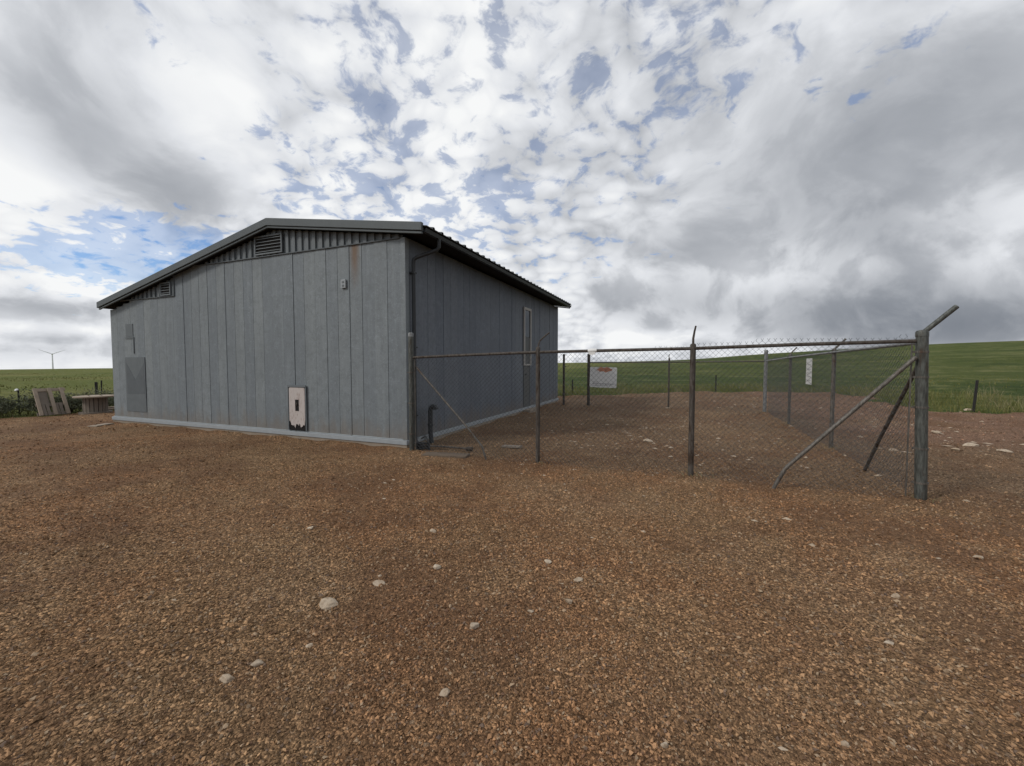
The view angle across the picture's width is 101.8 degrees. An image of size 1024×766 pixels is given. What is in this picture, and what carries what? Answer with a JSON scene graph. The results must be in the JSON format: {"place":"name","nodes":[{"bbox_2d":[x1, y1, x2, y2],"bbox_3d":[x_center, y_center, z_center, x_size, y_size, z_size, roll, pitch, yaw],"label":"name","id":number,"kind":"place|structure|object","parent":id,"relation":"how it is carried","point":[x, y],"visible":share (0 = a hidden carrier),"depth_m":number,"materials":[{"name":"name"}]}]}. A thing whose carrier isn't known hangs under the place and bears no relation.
{"place":"outdoors","nodes":[
{"label":"outdoors","id":0,"kind":"place"},
{"bbox_2d":[0,391,1023,765],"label":"gravel yard","id":1,"kind":"structure","parent":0,"point":[72,431],"depth_m":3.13,"materials":[{"name":"brown gravel"}]},
{"bbox_2d":[32,387,70,415],"bbox_3d":[-14.438,0.575,13.052,0.445,0.847,0.768,1,3,22],"label":"pallet","id":2,"kind":"object","parent":1,"relation":"on","point":[41,399],"visible":1,"depth_m":13.00,"materials":[{"name":"brown wood"}]},
{"bbox_2d":[72,395,113,414],"bbox_3d":[-13.625,0.699,13.607,1.040,0.602,1.040,1,3,22],"label":"cable drum","id":3,"kind":"object","parent":1,"relation":"on","point":[94,404],"visible":0.94,"depth_m":13.38,"materials":[{"name":"brown wood"}]},
{"bbox_2d":[87,423,113,426],"bbox_3d":[-10.618,1.091,10.752,0.220,0.040,0.523,0,3,-5],"label":"board","id":4,"kind":"object","parent":1,"relation":"on","point":[98,425],"visible":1,"depth_m":10.72,"materials":[{"name":"brown wood"}]},
{"bbox_2d":[219,674,234,683],"bbox_3d":[-1.446,1.501,2.110,0.068,0.044,0.046,0,3,10],"label":"rock","id":5,"kind":"object","parent":1,"relation":"on","point":[225,678],"visible":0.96,"depth_m":2.10,"materials":[{"name":"beige stone"}]},
{"bbox_2d":[250,659,263,666],"bbox_3d":[-1.359,1.496,2.220,0.061,0.037,0.039,10,1,-23],"label":"rock","id":6,"kind":"object","parent":1,"relation":"on","point":[257,662],"visible":1,"depth_m":2.21,"materials":[{"name":"beige stone"}]},
{"bbox_2d":[319,597,337,609],"bbox_3d":[-1.233,1.474,2.780,0.110,0.049,0.130,-2,4,-43],"label":"rock","id":7,"kind":"object","parent":1,"relation":"on","point":[327,603],"visible":0.98,"depth_m":2.75,"materials":[{"name":"beige stone"}]},
{"bbox_2d":[96,218,570,447],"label":"shed","id":8,"kind":"structure","parent":1,"relation":"on","point":[296,328],"depth_m":9.18,"materials":[{"name":"metal"}]},
{"bbox_2d":[523,307,531,407],"bbox_3d":[0.523,-0.848,13.917,0.071,3.295,0.700,1,3,22],"label":"door","id":9,"kind":"structure","parent":8,"relation":"in","point":[527,313],"depth_m":13.91,"materials":[{"name":"white paint"}]},
{"bbox_2d":[373,580,384,585],"bbox_3d":[-0.965,1.460,3.025,0.096,0.027,0.068,13,14,0],"label":"rock","id":10,"kind":"object","parent":1,"relation":"on","point":[376,582],"visible":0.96,"depth_m":3.02,"materials":[{"name":"beige stone"}]},
{"bbox_2d":[416,435,430,449],"bbox_3d":[-1.644,1.113,7.650,0.314,0.253,0.277,2,3,33],"label":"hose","id":11,"kind":"object","parent":1,"relation":"on","point":[419,446],"visible":0.78,"depth_m":7.56,"materials":[{"name":"black rubber"}]},
{"bbox_2d":[428,404,438,443],"bbox_3d":[-1.581,0.875,8.338,0.232,0.904,0.128,1,3,13],"label":"vent pipe","id":12,"kind":"object","parent":1,"relation":"on","point":[430,411],"visible":0.83,"depth_m":8.31,"materials":[{"name":"metal"}]},
{"bbox_2d":[433,564,440,568],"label":"rock","id":13,"kind":"object","parent":1,"relation":"on","point":[436,566],"visible":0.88,"depth_m":3.22,"materials":[{"name":"beige stone"}]},
{"bbox_2d":[439,688,449,696],"bbox_3d":[-0.323,1.503,2.015,0.040,0.034,0.051,2,3,33],"label":"rock","id":14,"kind":"object","parent":1,"relation":"on","point":[444,692],"visible":1,"depth_m":2.01,"materials":[{"name":"beige stone"}]},
{"bbox_2d":[421,452,469,457],"bbox_3d":[-1.153,1.253,7.242,0.807,0.040,0.260,1,3,11],"label":"plank","id":15,"kind":"object","parent":1,"relation":"on","point":[453,455],"visible":0.98,"depth_m":7.19,"materials":[{"name":"brown wood"}]},
{"bbox_2d":[430,445,472,450],"bbox_3d":[-1.197,1.192,7.708,1.005,0.081,0.091,1,3,17],"label":"metal rod","id":16,"kind":"object","parent":1,"relation":"on","point":[469,448],"visible":0.77,"depth_m":7.64,"materials":[{"name":"grey metal"}]},
{"bbox_2d":[470,622,478,629],"bbox_3d":[-0.228,1.466,2.507,0.068,0.041,0.047,8,-3,-30],"label":"rock","id":17,"kind":"object","parent":1,"relation":"on","point":[474,625],"visible":0.98,"depth_m":2.49,"materials":[{"name":"beige stone"}]},
{"bbox_2d":[501,445,521,447],"bbox_3d":[-0.002,1.202,7.884,0.391,0.050,0.120,1,3,29],"label":"board","id":18,"kind":"object","parent":1,"relation":"on","point":[513,446],"visible":0.93,"depth_m":7.85,"materials":[{"name":"grey wood"}]},
{"bbox_2d":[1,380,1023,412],"bbox_3d":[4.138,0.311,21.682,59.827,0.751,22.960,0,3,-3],"label":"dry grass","id":19,"kind":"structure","parent":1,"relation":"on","point":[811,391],"depth_m":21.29,"materials":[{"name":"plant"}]},
{"bbox_2d":[64,392,1023,750],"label":"rubble","id":20,"kind":"object","parent":1,"relation":"on","point":[694,494],"visible":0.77,"depth_m":8.05,"materials":[{"name":"beige stone"}]},
{"bbox_2d":[562,354,566,404],"bbox_3d":[2.018,-0.023,16.018,0.152,2.185,0.101,1,3,22],"label":"gate post","id":21,"kind":"object","parent":1,"relation":"on","point":[563,393],"visible":0.9,"depth_m":15.99,"materials":[{"name":"grey metal"}]},
{"bbox_2d":[574,577,582,581],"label":"rock","id":22,"kind":"object","parent":1,"relation":"on","point":[579,579],"visible":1,"depth_m":3.08,"materials":[{"name":"beige stone"}]},
{"bbox_2d":[660,742,667,747],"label":"rock","id":23,"kind":"object","parent":1,"relation":"on","point":[664,744],"visible":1,"depth_m":1.75,"materials":[{"name":"beige stone"}]},
{"bbox_2d":[587,354,763,411],"bbox_3d":[5.490,0.047,14.512,5.751,2.182,0.155,1,3,21],"label":"chain link fence","id":24,"kind":"object","parent":1,"relation":"on","point":[602,362],"visible":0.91,"depth_m":14.45,"materials":[{"name":"metal"}]},
{"bbox_2d":[590,367,616,387],"bbox_3d":[3.342,-0.207,15.250,0.993,0.770,0.010,1,3,22],"label":"sign","id":25,"kind":"object","parent":24,"relation":"attached to","point":[600,372],"visible":0.89,"depth_m":15.23,"materials":[{"name":"white plastic"}]},
{"bbox_2d":[407,305,958,499],"bbox_3d":[1.564,0.292,6.088,7.402,2.464,0.136,1,3,22],"label":"chain link fence","id":26,"kind":"object","parent":1,"relation":"on","point":[920,358],"visible":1,"depth_m":5.56,"materials":[{"name":"metal"}]},
{"bbox_2d":[588,348,596,354],"bbox_3d":[1.201,-0.467,6.205,0.134,0.096,0.070,1,3,22],"label":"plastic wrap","id":27,"kind":"object","parent":26,"relation":"attached to","point":[592,351],"visible":1,"depth_m":6.18,"materials":[{"name":"white plastic"}]},
{"bbox_2d":[763,338,914,493],"bbox_3d":[6.594,0.245,9.219,0.271,2.270,9.429,1,3,22],"label":"chain link fence","id":28,"kind":"object","parent":1,"relation":"on","point":[832,408],"visible":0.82,"depth_m":7.57,"materials":[{"name":"metal"}]},
{"bbox_2d":[806,358,811,384],"bbox_3d":[6.412,-0.250,8.985,0.010,0.560,0.420,1,3,22],"label":"sign","id":29,"kind":"object","parent":28,"relation":"attached to","point":[809,366],"visible":0.81,"depth_m":8.95,"materials":[{"name":"plastic"}]},
{"bbox_2d":[840,740,849,747],"bbox_3d":[1.403,1.522,1.752,0.034,0.024,0.028,-3,-2,18],"label":"rock","id":30,"kind":"object","parent":1,"relation":"on","point":[844,743],"visible":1,"depth_m":1.75,"materials":[{"name":"beige stone"}]},
{"bbox_2d":[883,640,893,644],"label":"rock","id":31,"kind":"object","parent":1,"relation":"on","point":[889,642],"visible":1,"depth_m":2.40,"materials":[{"name":"beige stone"}]},
{"bbox_2d":[891,593,900,597],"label":"rock","id":32,"kind":"object","parent":1,"relation":"on","point":[894,595],"visible":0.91,"depth_m":2.85,"materials":[{"name":"beige stone"}]},
{"bbox_2d":[963,443,978,445],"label":"rock","id":33,"kind":"object","parent":1,"relation":"on","point":[969,444],"visible":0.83,"depth_m":7.90,"materials":[{"name":"beige stone"}]},
{"bbox_2d":[996,449,1013,452],"bbox_3d":[8.757,1.210,7.398,0.172,0.064,0.186,0,3,1],"label":"rock","id":34,"kind":"object","parent":1,"relation":"on","point":[1005,450],"visible":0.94,"depth_m":7.35,"materials":[{"name":"beige stone"}]},
{"bbox_2d":[0,341,1023,417],"bbox_3d":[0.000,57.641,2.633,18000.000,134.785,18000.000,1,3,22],"label":"field","id":35,"kind":"structure","parent":0,"point":[975,352],"depth_m":49.81,"materials":[{"name":"green plant"}]},
{"bbox_2d":[0,394,30,416],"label":"shrub","id":36,"kind":"object","parent":35,"relation":"on","point":[8,406],"visible":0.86,"depth_m":12.92,"materials":[{"name":"green plant"}]},
{"bbox_2d":[14,389,19,414],"bbox_3d":[-15.900,0.684,13.378,0.122,1.012,0.090,1,3,22],"label":"fence post","id":37,"kind":"object","parent":35,"relation":"on","point":[16,390],"visible":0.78,"depth_m":13.37,"materials":[{"name":"white plastic"}]},
{"bbox_2d":[6,387,80,415],"bbox_3d":[-15.230,0.651,13.482,1.588,1.088,1.578,0,3,7],"label":"shrub","id":38,"kind":"object","parent":35,"relation":"on","point":[31,402],"visible":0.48,"depth_m":13.17,"materials":[{"name":"green plant"}]},
{"bbox_2d":[38,349,63,368],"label":"wind turbine","id":39,"kind":"object","parent":35,"relation":"on","point":[52,358],"visible":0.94,"depth_m":1002.57,"materials":[{"name":"metal"}]},
{"bbox_2d":[48,392,91,412],"bbox_3d":[-14.730,0.663,13.821,1.297,0.758,1.313,0,3,0],"label":"shrub","id":40,"kind":"object","parent":35,"relation":"on","point":[76,403],"visible":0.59,"depth_m":13.84,"materials":[{"name":"green plant"}]},
{"bbox_2d":[72,387,113,406],"bbox_3d":[-14.602,0.627,14.685,1.444,0.989,1.434,0,3,-8],"label":"shrub","id":41,"kind":"object","parent":35,"relation":"on","point":[109,398],"visible":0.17,"depth_m":14.73,"materials":[{"name":"green plant"}]},
{"bbox_2d":[96,390,113,405],"bbox_3d":[-14.624,0.583,15.566,1.297,0.758,1.313,-1,3,-15],"label":"shrub","id":42,"kind":"object","parent":35,"relation":"on","point":[109,394],"visible":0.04,"depth_m":15.26,"materials":[{"name":"green plant"}]},
{"bbox_2d":[0,382,1023,417],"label":"field grass","id":43,"kind":"structure","parent":35,"relation":"on","point":[954,407],"depth_m":20.41,"materials":[{"name":"green plant"}]},
{"bbox_2d":[972,380,978,411],"bbox_3d":[15.738,0.531,14.134,0.142,1.254,0.045,1,3,22],"label":"fence post","id":44,"kind":"object","parent":35,"relation":"on","point":[975,393],"visible":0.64,"depth_m":14.12,"materials":[{"name":"grey metal"}]},
{"bbox_2d":[0,0,1023,368],"label":"sky","id":45,"kind":"structure","parent":0,"point":[736,171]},
{"bbox_2d":[408,403,940,502],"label":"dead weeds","id":46,"kind":"object","parent":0,"point":[712,471],"visible":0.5,"depth_m":6.56,"materials":[{"name":"brown plant"}]}
]}

